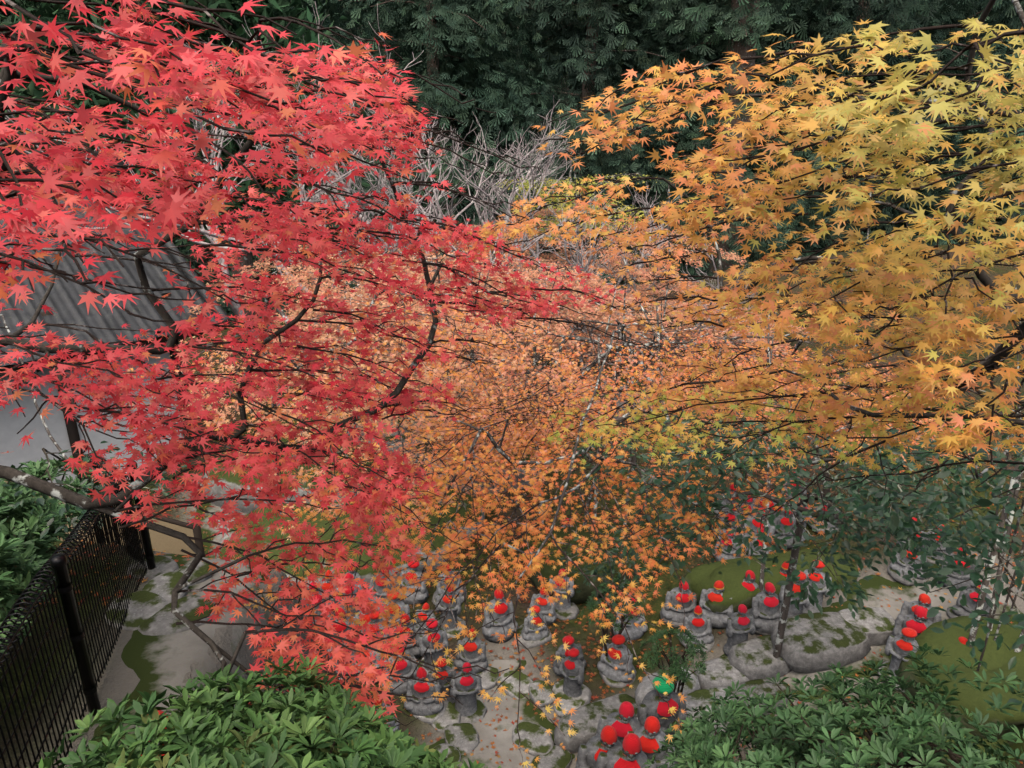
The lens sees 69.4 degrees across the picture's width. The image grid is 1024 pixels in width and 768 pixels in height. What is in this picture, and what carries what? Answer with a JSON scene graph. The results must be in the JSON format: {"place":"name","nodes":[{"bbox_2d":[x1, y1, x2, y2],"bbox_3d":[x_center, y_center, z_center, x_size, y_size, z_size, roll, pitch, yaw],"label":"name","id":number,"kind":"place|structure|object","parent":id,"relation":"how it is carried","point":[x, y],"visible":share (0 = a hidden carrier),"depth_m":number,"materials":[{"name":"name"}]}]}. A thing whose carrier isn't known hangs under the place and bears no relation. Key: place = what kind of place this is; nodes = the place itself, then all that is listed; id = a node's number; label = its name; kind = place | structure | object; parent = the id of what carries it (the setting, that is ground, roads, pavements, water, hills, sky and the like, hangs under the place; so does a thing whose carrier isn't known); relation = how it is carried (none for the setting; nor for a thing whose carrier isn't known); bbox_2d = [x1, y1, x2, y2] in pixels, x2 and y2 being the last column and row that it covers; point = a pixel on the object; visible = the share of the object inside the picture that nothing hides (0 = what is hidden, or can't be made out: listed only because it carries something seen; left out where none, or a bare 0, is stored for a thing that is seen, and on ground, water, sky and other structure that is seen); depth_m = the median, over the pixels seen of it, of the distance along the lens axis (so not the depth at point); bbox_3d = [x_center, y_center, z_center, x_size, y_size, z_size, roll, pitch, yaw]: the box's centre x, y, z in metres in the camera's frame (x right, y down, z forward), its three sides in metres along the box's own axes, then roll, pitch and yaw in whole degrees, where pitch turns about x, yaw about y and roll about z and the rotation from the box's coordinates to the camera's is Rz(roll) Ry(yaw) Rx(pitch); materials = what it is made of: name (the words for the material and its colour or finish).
{"place":"outdoors","nodes":[
{"label":"outdoors","id":0,"kind":"place"},
{"bbox_2d":[85,491,299,766],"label":"path","id":1,"kind":"structure","parent":0,"point":[155,663],"depth_m":4.76,"materials":[{"name":"stone"}]},
{"bbox_2d":[428,659,574,767],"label":"path","id":2,"kind":"structure","parent":0,"point":[502,740],"depth_m":8.08,"materials":[{"name":"stone"}]},
{"bbox_2d":[444,723,478,754],"bbox_3d":[-0.528,3.799,7.859,0.366,0.135,0.484,-6,21,-16],"label":"rock","id":3,"kind":"object","parent":2,"relation":"on","point":[462,738],"visible":0.81,"depth_m":7.84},
{"bbox_2d":[512,722,553,755],"bbox_3d":[0.224,3.817,7.909,0.500,0.133,0.387,10,22,26],"label":"rock","id":4,"kind":"object","parent":2,"relation":"on","point":[536,739],"visible":0.88,"depth_m":7.86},
{"bbox_2d":[575,725,621,767],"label":"rakan statue","id":5,"kind":"object","parent":2,"relation":"on","point":[592,748],"visible":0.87,"depth_m":6.86,"materials":[{"name":"stone"}]},
{"bbox_2d":[0,0,1023,767],"bbox_3d":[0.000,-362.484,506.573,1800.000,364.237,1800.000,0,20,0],"label":"ground","id":6,"kind":"structure","parent":0,"point":[118,680],"depth_m":10.23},
{"bbox_2d":[0,532,54,653],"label":"shrub","id":7,"kind":"object","parent":6,"relation":"on","point":[16,581],"visible":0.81,"depth_m":4.08,"materials":[{"name":"green plant"}]},
{"bbox_2d":[0,486,70,644],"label":"shrub","id":8,"kind":"object","parent":6,"relation":"on","point":[29,528],"visible":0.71,"depth_m":4.83,"materials":[{"name":"green plant"}]},
{"bbox_2d":[0,455,102,572],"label":"shrub","id":9,"kind":"object","parent":6,"relation":"on","point":[38,468],"visible":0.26,"depth_m":5.72,"materials":[{"name":"green plant"}]},
{"bbox_2d":[0,453,155,767],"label":"fence panels","id":10,"kind":"object","parent":6,"relation":"on","point":[132,541],"visible":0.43,"depth_m":3.89,"materials":[{"name":"black metal"}]},
{"bbox_2d":[0,314,186,539],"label":"evergreen","id":11,"kind":"object","parent":6,"relation":"on","point":[84,491],"visible":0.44,"depth_m":5.18,"materials":[{"name":"green plant"}]},
{"bbox_2d":[4,481,205,557],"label":"wall","id":12,"kind":"structure","parent":6,"relation":"on","point":[160,542],"depth_m":8.58,"materials":[{"name":"paint"}]},
{"bbox_2d":[0,293,226,497],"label":"temple walls","id":13,"kind":"structure","parent":6,"relation":"on","point":[65,434],"depth_m":12.14,"materials":[{"name":"white paint"}]},
{"bbox_2d":[0,150,230,366],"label":"temple roof","id":14,"kind":"structure","parent":13,"relation":"on","point":[63,299],"depth_m":12.40,"materials":[{"name":"tile"}]},
{"bbox_2d":[0,0,250,251],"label":"tree","id":15,"kind":"object","parent":6,"relation":"on","point":[47,12],"visible":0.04,"depth_m":20.52,"materials":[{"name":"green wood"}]},
{"bbox_2d":[105,590,167,630],"bbox_3d":[-2.640,1.623,5.209,0.485,0.126,0.381,12,23,30],"label":"rock","id":16,"kind":"object","parent":6,"relation":"on","point":[143,605],"visible":0.59,"depth_m":5.18,"materials":[{"name":"stone"}]},
{"bbox_2d":[138,595,217,635],"bbox_3d":[-2.312,1.648,5.136,0.392,0.131,0.515,16,25,37],"label":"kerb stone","id":17,"kind":"object","parent":6,"relation":"on","point":[163,620],"visible":0.59,"depth_m":5.08,"materials":[{"name":"stone"}]},
{"bbox_2d":[33,663,325,767],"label":"shrub","id":18,"kind":"object","parent":6,"relation":"on","point":[206,698],"visible":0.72,"depth_m":2.70,"materials":[{"name":"green plant"}]},
{"bbox_2d":[140,22,279,405],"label":"bare tree","id":19,"kind":"object","parent":6,"relation":"on","point":[235,306],"visible":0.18,"depth_m":14.74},
{"bbox_2d":[5,3,423,375],"bbox_3d":[-5.103,-2.429,12.942,5.026,8.359,9.043,12,23,30],"label":"bare tree","id":20,"kind":"object","parent":6,"relation":"on","point":[208,234],"visible":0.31,"depth_m":13.27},
{"bbox_2d":[59,0,393,320],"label":"tree","id":21,"kind":"object","parent":6,"relation":"on","point":[238,29],"visible":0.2,"depth_m":19.14,"materials":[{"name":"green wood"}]},
{"bbox_2d":[117,0,362,322],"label":"cedar","id":22,"kind":"object","parent":6,"relation":"on","point":[221,300],"visible":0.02,"depth_m":31.99,"materials":[{"name":"green plant"}]},
{"bbox_2d":[80,700,427,767],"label":"shrub","id":23,"kind":"object","parent":6,"relation":"on","point":[266,755],"visible":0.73,"depth_m":2.43,"materials":[{"name":"green plant"}]},
{"bbox_2d":[107,671,428,767],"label":"shrub","id":24,"kind":"object","parent":6,"relation":"on","point":[256,717],"visible":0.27,"depth_m":2.79,"materials":[{"name":"green plant"}]},
{"bbox_2d":[155,653,395,767],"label":"shrub","id":25,"kind":"object","parent":6,"relation":"on","point":[335,695],"visible":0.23,"depth_m":3.22,"materials":[{"name":"green plant"}]},
{"bbox_2d":[154,691,428,767],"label":"shrub","id":26,"kind":"object","parent":6,"relation":"on","point":[310,721],"visible":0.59,"depth_m":2.58,"materials":[{"name":"green plant"}]},
{"bbox_2d":[197,0,387,322],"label":"cedar","id":27,"kind":"object","parent":6,"relation":"on","point":[326,25],"visible":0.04,"depth_m":37.54,"materials":[{"name":"green plant"}]},
{"bbox_2d":[203,438,387,513],"bbox_3d":[-3.738,1.787,13.165,3.290,1.310,2.490,4,20,11],"label":"outcrop rock","id":28,"kind":"object","parent":6,"relation":"on","point":[231,480],"visible":0.06,"depth_m":12.17,"materials":[{"name":"stone"}]},
{"bbox_2d":[0,0,665,729],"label":"red maple","id":29,"kind":"object","parent":6,"relation":"on","point":[264,92],"visible":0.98,"depth_m":3.54,"materials":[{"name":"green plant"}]},
{"bbox_2d":[115,279,580,540],"bbox_3d":[-1.765,1.156,8.722,5.012,4.718,4.602,0,20,0],"label":"maple","id":30,"kind":"object","parent":6,"relation":"on","point":[503,338],"visible":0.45,"depth_m":7.57,"materials":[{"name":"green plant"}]},
{"bbox_2d":[245,152,451,369],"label":"bare tree","id":31,"kind":"object","parent":6,"relation":"on","point":[313,199],"visible":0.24,"depth_m":14.65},
{"bbox_2d":[219,485,484,578],"bbox_3d":[-2.365,2.524,11.562,4.157,1.051,2.530,-6,21,-16],"label":"moss mound","id":32,"kind":"object","parent":6,"relation":"on","point":[439,540],"visible":0.23,"depth_m":11.02,"materials":[{"name":"plant"}]},
{"bbox_2d":[187,183,565,359],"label":"pink maple","id":33,"kind":"object","parent":6,"relation":"on","point":[294,280],"visible":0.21,"depth_m":11.73,"materials":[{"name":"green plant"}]},
{"bbox_2d":[229,6,526,361],"bbox_3d":[-3.314,-4.082,17.424,7.346,8.454,4.674,0,20,0],"label":"bare tree","id":34,"kind":"object","parent":6,"relation":"on","point":[431,179],"visible":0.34,"depth_m":17.37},
{"bbox_2d":[183,232,629,531],"bbox_3d":[-1.693,-0.216,12.599,7.056,4.806,7.030,0,20,0],"label":"pink maple","id":35,"kind":"object","parent":6,"relation":"on","point":[555,388],"visible":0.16,"depth_m":11.24,"materials":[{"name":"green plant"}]},
{"bbox_2d":[326,115,533,348],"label":"bare tree","id":36,"kind":"object","parent":6,"relation":"on","point":[423,167],"visible":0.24,"depth_m":16.79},
{"bbox_2d":[413,699,448,723],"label":"statue plinth","id":37,"kind":"structure","parent":6,"relation":"on","point":[430,719],"depth_m":8.13,"materials":[{"name":"stone"}]},
{"bbox_2d":[404,667,443,715],"bbox_3d":[-0.979,3.400,8.247,0.459,0.539,0.357,0,16,10],"label":"rakan statue","id":38,"kind":"object","parent":37,"relation":"on","point":[421,707],"visible":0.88,"depth_m":8.16,"materials":[{"name":"stone"}]},
{"bbox_2d":[418,618,448,670],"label":"rakan statue","id":39,"kind":"object","parent":6,"relation":"on","point":[425,640],"visible":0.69,"depth_m":8.75,"materials":[{"name":"stone"}]},
{"bbox_2d":[291,0,587,321],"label":"cedar","id":40,"kind":"object","parent":6,"relation":"on","point":[428,15],"visible":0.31,"depth_m":28.89,"materials":[{"name":"green plant"}]},
{"bbox_2d":[331,0,576,297],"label":"cedar","id":41,"kind":"object","parent":6,"relation":"on","point":[509,142],"visible":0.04,"depth_m":35.51,"materials":[{"name":"green plant"}]},
{"bbox_2d":[450,662,481,716],"bbox_3d":[-0.515,3.406,8.244,0.361,0.688,0.285,-3,18,-11],"label":"rakan statue","id":42,"kind":"object","parent":6,"relation":"on","point":[465,689],"visible":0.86,"depth_m":8.16,"materials":[{"name":"stone"}]},
{"bbox_2d":[454,628,487,673],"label":"rakan statue","id":43,"kind":"object","parent":6,"relation":"on","point":[470,654],"visible":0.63,"depth_m":8.93,"materials":[{"name":"stone"}]},
{"bbox_2d":[374,151,572,393],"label":"bare tree","id":44,"kind":"object","parent":6,"relation":"on","point":[535,240],"visible":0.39,"depth_m":13.59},
{"bbox_2d":[271,197,680,427],"bbox_3d":[-0.806,-1.187,14.862,8.627,4.807,7.456,0,20,0],"label":"pink maple","id":45,"kind":"object","parent":6,"relation":"on","point":[594,283],"visible":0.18,"depth_m":13.22,"materials":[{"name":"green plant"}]},
{"bbox_2d":[482,589,517,642],"bbox_3d":[-0.175,2.929,9.503,0.474,0.661,0.420,-7,20,-19],"label":"rakan statue","id":46,"kind":"object","parent":6,"relation":"on","point":[505,622],"visible":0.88,"depth_m":9.40,"materials":[{"name":"stone"}]},
{"bbox_2d":[440,97,581,304],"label":"bare tree","id":47,"kind":"object","parent":6,"relation":"on","point":[499,178],"visible":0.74,"depth_m":18.69,"materials":[{"name":"wood"}]},
{"bbox_2d":[464,124,577,342],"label":"bare tree","id":48,"kind":"object","parent":6,"relation":"on","point":[532,182],"visible":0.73,"depth_m":17.32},
{"bbox_2d":[19,257,1023,765],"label":"fallen leaves","id":49,"kind":"object","parent":6,"relation":"on","point":[595,655],"visible":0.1,"depth_m":9.43,"materials":[{"name":"orange plant"}]},
{"bbox_2d":[378,324,686,767],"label":"weeping tree","id":50,"kind":"object","parent":6,"relation":"on","point":[552,695],"visible":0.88,"depth_m":5.33,"materials":[{"name":"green plant"}]},
{"bbox_2d":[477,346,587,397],"bbox_3d":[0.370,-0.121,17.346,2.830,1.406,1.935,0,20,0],"label":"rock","id":51,"kind":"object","parent":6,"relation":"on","point":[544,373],"visible":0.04,"depth_m":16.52,"materials":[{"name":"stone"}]},
{"bbox_2d":[539,185,653,364],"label":"bare tree","id":52,"kind":"object","parent":51,"relation":"on","point":[579,254],"visible":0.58,"depth_m":14.70,"materials":[{"name":"wood"}]},
{"bbox_2d":[252,359,824,689],"bbox_3d":[0.724,2.239,7.284,3.665,3.794,5.923,14,25,34],"label":"orange maple","id":53,"kind":"object","parent":6,"relation":"on","point":[455,536],"visible":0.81,"depth_m":6.26,"materials":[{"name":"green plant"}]},
{"bbox_2d":[558,648,584,697],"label":"rakan statue","id":54,"kind":"object","parent":6,"relation":"on","point":[571,669],"visible":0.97,"depth_m":8.32,"materials":[{"name":"stone"}]},
{"bbox_2d":[402,169,745,331],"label":"pink maple","id":55,"kind":"object","parent":6,"relation":"on","point":[639,272],"visible":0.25,"depth_m":18.06,"materials":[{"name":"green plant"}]},
{"bbox_2d":[500,108,656,242],"bbox_3d":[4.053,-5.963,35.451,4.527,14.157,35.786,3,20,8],"label":"yellow green tree","id":56,"kind":"object","parent":6,"relation":"on","point":[548,219],"visible":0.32,"depth_m":19.44,"materials":[{"name":"plant"}]},
{"bbox_2d":[420,0,767,316],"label":"cedar","id":57,"kind":"object","parent":6,"relation":"on","point":[604,14],"visible":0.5,"depth_m":28.59,"materials":[{"name":"green plant"}]},
{"bbox_2d":[554,693,637,753],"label":"boulder","id":58,"kind":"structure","parent":6,"relation":"on","point":[586,718],"depth_m":7.91,"materials":[{"name":"stone"}]},
{"bbox_2d":[521,520,671,603],"bbox_3d":[1.274,2.613,10.752,2.272,1.110,1.236,-4,20,-11],"label":"dark rock hollow","id":59,"kind":"object","parent":6,"relation":"on","point":[546,571],"visible":0.24,"depth_m":10.22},
{"bbox_2d":[558,526,656,613],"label":"evergreen","id":60,"kind":"object","parent":6,"relation":"on","point":[601,566],"visible":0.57,"depth_m":8.13,"materials":[{"name":"green plant"}]},
{"bbox_2d":[578,575,647,656],"bbox_3d":[1.199,2.931,8.770,0.700,1.227,0.867,13,24,32],"label":"shrub","id":61,"kind":"object","parent":6,"relation":"on","point":[591,603],"visible":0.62,"depth_m":8.63,"materials":[{"name":"green plant"}]},
{"bbox_2d":[505,0,722,305],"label":"cedar","id":62,"kind":"object","parent":6,"relation":"on","point":[580,86],"visible":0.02,"depth_m":36.42,"materials":[{"name":"green plant"}]},
{"bbox_2d":[597,634,635,682],"bbox_3d":[1.252,3.207,8.711,0.463,0.557,0.379,13,26,35],"label":"rakan statue","id":63,"kind":"object","parent":6,"relation":"on","point":[607,664],"visible":0.96,"depth_m":8.61,"materials":[{"name":"stone"}]},
{"bbox_2d":[596,701,643,743],"bbox_3d":[1.072,3.502,7.248,0.501,0.942,0.354,8,21,15],"label":"rakan statue","id":64,"kind":"object","parent":6,"relation":"on","point":[623,721],"visible":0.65,"depth_m":7.09,"materials":[{"name":"stone"}]},
{"bbox_2d":[595,733,656,767],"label":"rakan statue","id":65,"kind":"object","parent":6,"relation":"on","point":[628,753],"visible":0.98,"depth_m":6.63,"materials":[{"name":"stone"}]},
{"bbox_2d":[462,185,806,421],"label":"pink maple","id":66,"kind":"object","parent":6,"relation":"on","point":[639,287],"visible":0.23,"depth_m":15.67,"materials":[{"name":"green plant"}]},
{"bbox_2d":[637,676,687,737],"bbox_3d":[1.466,3.339,7.364,0.555,0.992,0.405,-7,24,-19],"label":"rakan statue","id":67,"kind":"object","parent":6,"relation":"on","point":[653,703],"visible":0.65,"depth_m":7.18,"materials":[{"name":"stone"}]},
{"bbox_2d":[660,611,682,627],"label":"statue plinth","id":68,"kind":"structure","parent":6,"relation":"on","point":[675,624],"depth_m":9.45,"materials":[{"name":"stone"}]},
{"bbox_2d":[661,581,696,622],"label":"rakan statue","id":69,"kind":"object","parent":68,"relation":"on","point":[671,614],"visible":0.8,"depth_m":9.44,"materials":[{"name":"stone"}]},
{"bbox_2d":[639,626,707,691],"bbox_3d":[1.691,3.116,7.770,0.736,1.226,0.758,0,20,0],"label":"shrub","id":70,"kind":"object","parent":6,"relation":"on","point":[678,673],"visible":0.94,"depth_m":7.53,"materials":[{"name":"green plant"}]},
{"bbox_2d":[373,267,992,515],"bbox_3d":[2.248,0.827,10.026,8.277,3.804,5.423,0,20,0],"label":"orange maple","id":71,"kind":"object","parent":6,"relation":"on","point":[513,432],"visible":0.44,"depth_m":9.07,"materials":[{"name":"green plant"}]},
{"bbox_2d":[699,580,733,628],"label":"rakan statue","id":72,"kind":"object","parent":6,"relation":"on","point":[718,620],"visible":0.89,"depth_m":9.13,"materials":[{"name":"stone"}]},
{"bbox_2d":[643,691,811,767],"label":"shrub","id":73,"kind":"object","parent":6,"relation":"on","point":[673,754],"visible":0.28,"depth_m":4.90,"materials":[{"name":"green plant"}]},
{"bbox_2d":[702,0,759,275],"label":"tree trunk","id":74,"kind":"object","parent":6,"relation":"on","point":[741,49],"visible":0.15,"depth_m":27.74,"materials":[{"name":"brown plant"}]},
{"bbox_2d":[723,604,755,655],"bbox_3d":[2.682,2.897,8.738,0.360,0.668,0.272,-4,20,-11],"label":"rakan statue","id":75,"kind":"object","parent":6,"relation":"on","point":[740,625],"visible":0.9,"depth_m":8.64,"materials":[{"name":"stone"}]},
{"bbox_2d":[579,0,902,283],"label":"cedar","id":76,"kind":"object","parent":6,"relation":"on","point":[719,25],"visible":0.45,"depth_m":27.74,"materials":[{"name":"green plant"}]},
{"bbox_2d":[461,0,1023,477],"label":"yellow maple","id":77,"kind":"object","parent":6,"relation":"on","point":[891,276],"visible":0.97,"depth_m":3.13,"materials":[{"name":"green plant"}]},
{"bbox_2d":[469,212,1023,651],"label":"tree trunks","id":78,"kind":"object","parent":6,"relation":"on","point":[973,630],"visible":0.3,"depth_m":9.05,"materials":[{"name":"brown wood"}]},
{"bbox_2d":[665,693,843,767],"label":"shrub","id":79,"kind":"object","parent":6,"relation":"on","point":[686,735],"visible":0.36,"depth_m":4.16,"materials":[{"name":"green plant"}]},
{"bbox_2d":[729,678,791,717],"bbox_3d":[2.719,3.496,8.152,0.847,0.309,0.439,-6,21,-16],"label":"rock","id":80,"kind":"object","parent":6,"relation":"on","point":[762,686],"depth_m":8.12,"materials":[{"name":"stone"}]},
{"bbox_2d":[748,582,781,633],"bbox_3d":[3.106,2.688,9.003,0.477,0.604,0.418,-2,18,-4],"label":"rakan statue","id":81,"kind":"object","parent":6,"relation":"on","point":[765,611],"visible":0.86,"depth_m":8.90,"materials":[{"name":"stone"}]},
{"bbox_2d":[684,548,858,613],"bbox_3d":[3.505,2.578,9.720,2.417,0.572,0.879,-5,21,-13],"label":"moss mound","id":82,"kind":"object","parent":6,"relation":"on","point":[699,578],"visible":0.41,"depth_m":9.47,"materials":[{"name":"plant"}]},
{"bbox_2d":[541,369,1023,528],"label":"yellow green maple","id":83,"kind":"object","parent":6,"relation":"on","point":[842,457],"visible":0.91,"depth_m":4.16,"materials":[{"name":"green plant"}]},
{"bbox_2d":[696,698,875,767],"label":"shrub","id":84,"kind":"object","parent":6,"relation":"on","point":[722,734],"visible":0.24,"depth_m":4.42,"materials":[{"name":"green plant"}]},
{"bbox_2d":[770,612,870,672],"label":"boulder","id":85,"kind":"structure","parent":6,"relation":"on","point":[819,642],"depth_m":8.32,"materials":[{"name":"stone"}]},
{"bbox_2d":[678,661,1012,767],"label":"shrub","id":86,"kind":"object","parent":6,"relation":"on","point":[759,755],"visible":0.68,"depth_m":3.50,"materials":[{"name":"green plant"}]},
{"bbox_2d":[685,0,1023,268],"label":"cedar","id":87,"kind":"object","parent":6,"relation":"on","point":[839,25],"visible":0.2,"depth_m":29.52,"materials":[{"name":"green plant"}]},
{"bbox_2d":[696,563,1022,740],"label":"path","id":88,"kind":"structure","parent":6,"relation":"on","point":[874,585],"depth_m":9.11,"materials":[{"name":"stone"}]},
{"bbox_2d":[694,656,748,688],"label":"boulder","id":89,"kind":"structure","parent":88,"relation":"on","point":[721,672],"depth_m":8.32,"materials":[{"name":"stone"}]},
{"bbox_2d":[727,635,791,679],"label":"boulder","id":90,"kind":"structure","parent":88,"relation":"on","point":[753,659],"depth_m":8.37,"materials":[{"name":"stone"}]},
{"bbox_2d":[570,394,1011,657],"bbox_3d":[2.246,2.062,7.062,3.740,3.685,2.407,10,22,27],"label":"evergreen","id":91,"kind":"object","parent":90,"relation":"on","point":[832,516],"visible":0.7,"depth_m":6.19,"materials":[{"name":"plant"}]},
{"bbox_2d":[839,607,894,645],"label":"boulder","id":92,"kind":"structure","parent":6,"relation":"on","point":[876,625],"depth_m":8.60,"materials":[{"name":"stone"}]},
{"bbox_2d":[741,660,1021,767],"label":"shrub","id":93,"kind":"object","parent":6,"relation":"on","point":[866,686],"visible":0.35,"depth_m":3.84,"materials":[{"name":"green plant"}]},
{"bbox_2d":[771,0,1022,262],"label":"cedar","id":94,"kind":"object","parent":6,"relation":"on","point":[965,39],"visible":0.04,"depth_m":32.54,"materials":[{"name":"green plant"}]},
{"bbox_2d":[885,627,918,675],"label":"rakan statue","id":95,"kind":"object","parent":6,"relation":"on","point":[898,647],"visible":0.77,"depth_m":7.87,"materials":[{"name":"stone"}]},
{"bbox_2d":[804,643,1023,767],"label":"shrub","id":96,"kind":"object","parent":6,"relation":"on","point":[879,744],"visible":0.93,"depth_m":3.24,"materials":[{"name":"green plant"}]},
{"bbox_2d":[874,465,1023,711],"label":"evergreen","id":97,"kind":"object","parent":6,"relation":"on","point":[979,643],"visible":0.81,"depth_m":4.64,"materials":[{"name":"plant"}]},
{"bbox_2d":[889,0,1023,247],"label":"cedar","id":98,"kind":"object","parent":6,"relation":"on","point":[1015,19],"visible":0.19,"depth_m":30.76,"materials":[{"name":"green plant"}]},
{"bbox_2d":[897,616,1023,758],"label":"moss mound","id":99,"kind":"object","parent":6,"relation":"on","point":[971,698],"visible":0.52,"depth_m":7.50,"materials":[{"name":"plant"}]},
{"bbox_2d":[838,429,1023,671],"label":"evergreen","id":100,"kind":"object","parent":99,"relation":"on","point":[896,521],"visible":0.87,"depth_m":4.65,"materials":[{"name":"plant"}]},
{"bbox_2d":[901,363,1023,609],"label":"evergreen","id":101,"kind":"object","parent":6,"relation":"on","point":[944,473],"visible":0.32,"depth_m":4.81,"materials":[{"name":"green plant"}]},
{"bbox_2d":[937,436,1023,650],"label":"evergreen","id":102,"kind":"object","parent":6,"relation":"on","point":[999,585],"visible":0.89,"depth_m":4.34,"materials":[{"name":"green plant"}]},
{"bbox_3d":[1.363,3.977,7.206,0.498,0.134,0.452,16,25,37],"label":"statue plinth","id":103,"kind":"object","parent":6,"relation":"on","visible":0},
{"bbox_2d":[627,716,674,767],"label":"rakan statue","id":104,"kind":"object","parent":103,"relation":"on","point":[650,734],"visible":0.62,"depth_m":6.87,"materials":[{"name":"stone"}]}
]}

